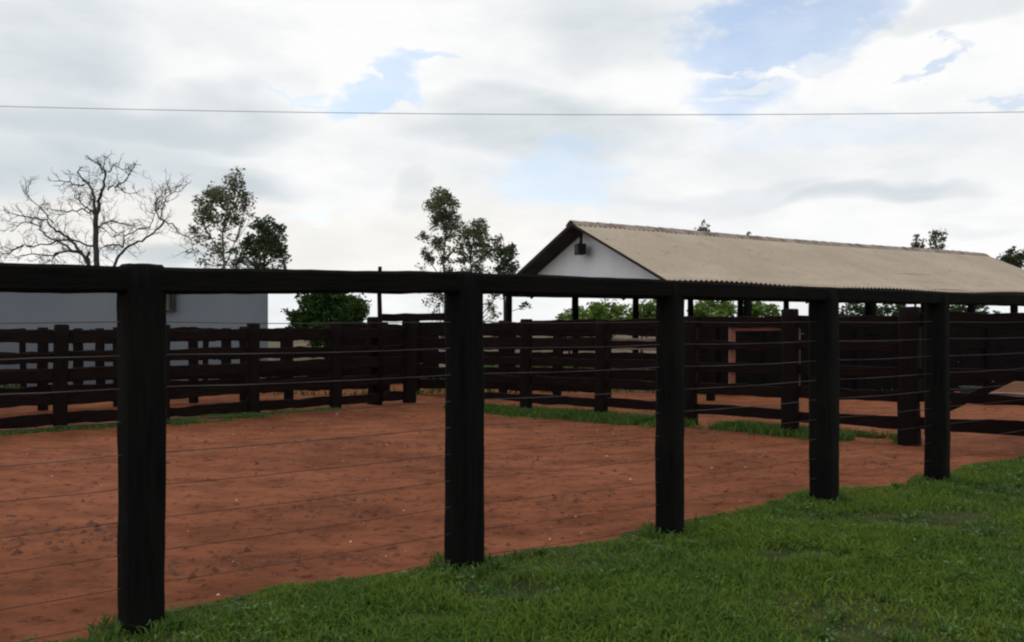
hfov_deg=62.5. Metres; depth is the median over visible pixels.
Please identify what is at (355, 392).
grass
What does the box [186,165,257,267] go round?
gum tree
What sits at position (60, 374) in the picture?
board fence
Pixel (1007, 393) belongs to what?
metal pipe
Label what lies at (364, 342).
board fence
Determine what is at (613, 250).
open shed
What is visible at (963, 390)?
feed tub
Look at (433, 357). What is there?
board fence
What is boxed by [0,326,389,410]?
board fence
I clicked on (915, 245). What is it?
leafy tree
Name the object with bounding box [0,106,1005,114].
overhead cable
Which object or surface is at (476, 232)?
gum tree
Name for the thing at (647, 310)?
bush
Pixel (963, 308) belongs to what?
bush
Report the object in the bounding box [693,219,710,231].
leafy tree
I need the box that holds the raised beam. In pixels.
[382,313,444,321]
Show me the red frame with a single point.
(731, 353)
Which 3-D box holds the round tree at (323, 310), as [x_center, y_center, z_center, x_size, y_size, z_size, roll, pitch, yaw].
[-7.382,-0.140,34.299,3.689,3.721,3.234,0,0,0]
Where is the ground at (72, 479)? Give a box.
[0,335,1023,641]
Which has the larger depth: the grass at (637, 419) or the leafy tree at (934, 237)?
the leafy tree at (934, 237)
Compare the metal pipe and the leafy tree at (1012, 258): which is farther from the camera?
the leafy tree at (1012, 258)
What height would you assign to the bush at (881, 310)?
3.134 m
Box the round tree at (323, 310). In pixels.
[280,293,372,358]
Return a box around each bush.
[555,305,591,352]
[585,299,644,337]
[625,299,655,352]
[686,300,736,316]
[733,301,780,316]
[839,303,906,316]
[950,305,999,313]
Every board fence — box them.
[0,321,415,428]
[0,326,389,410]
[0,328,439,387]
[341,323,594,378]
[415,320,715,400]
[483,306,1023,446]
[698,315,1023,391]
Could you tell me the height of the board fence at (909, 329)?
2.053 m
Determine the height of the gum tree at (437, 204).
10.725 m
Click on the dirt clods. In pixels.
(37, 576)
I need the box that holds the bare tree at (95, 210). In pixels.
[0,151,211,265]
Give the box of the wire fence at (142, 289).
[0,263,1023,641]
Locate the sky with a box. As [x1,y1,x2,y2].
[0,0,1023,327]
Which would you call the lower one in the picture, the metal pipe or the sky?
the metal pipe
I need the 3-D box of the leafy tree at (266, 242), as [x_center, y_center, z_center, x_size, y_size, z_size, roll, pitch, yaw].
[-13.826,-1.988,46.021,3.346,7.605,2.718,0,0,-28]
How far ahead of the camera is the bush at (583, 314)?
37.70 m
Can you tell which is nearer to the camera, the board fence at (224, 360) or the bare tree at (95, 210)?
the board fence at (224, 360)
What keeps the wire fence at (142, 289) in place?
on the ground at (72, 479)
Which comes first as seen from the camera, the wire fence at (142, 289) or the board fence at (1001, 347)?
the wire fence at (142, 289)
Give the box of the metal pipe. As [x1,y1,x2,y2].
[988,392,1023,395]
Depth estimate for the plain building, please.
20.84 m
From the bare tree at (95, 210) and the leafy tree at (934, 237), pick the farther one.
the leafy tree at (934, 237)
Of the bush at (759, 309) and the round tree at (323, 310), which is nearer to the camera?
the round tree at (323, 310)
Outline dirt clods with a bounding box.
[0,403,1022,631]
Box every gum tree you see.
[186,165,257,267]
[414,186,461,337]
[452,217,502,322]
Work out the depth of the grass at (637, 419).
13.07 m
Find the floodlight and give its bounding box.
[574,231,585,254]
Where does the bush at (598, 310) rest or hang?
on the ground at (72, 479)
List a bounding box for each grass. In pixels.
[0,365,892,394]
[0,402,897,444]
[32,457,1023,641]
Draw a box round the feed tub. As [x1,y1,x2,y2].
[959,386,981,392]
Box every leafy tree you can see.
[227,214,291,268]
[483,233,531,319]
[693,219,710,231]
[910,234,929,306]
[928,229,948,249]
[996,246,1023,309]
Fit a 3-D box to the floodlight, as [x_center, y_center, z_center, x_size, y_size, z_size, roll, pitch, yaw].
[1.893,-2.197,23.445,0.231,0.705,0.400,0,0,-12]
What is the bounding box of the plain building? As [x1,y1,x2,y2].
[0,267,267,387]
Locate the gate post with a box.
[367,266,382,404]
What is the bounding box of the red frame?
[728,327,799,385]
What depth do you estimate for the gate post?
16.09 m
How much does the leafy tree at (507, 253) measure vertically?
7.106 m
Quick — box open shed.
[502,220,1023,367]

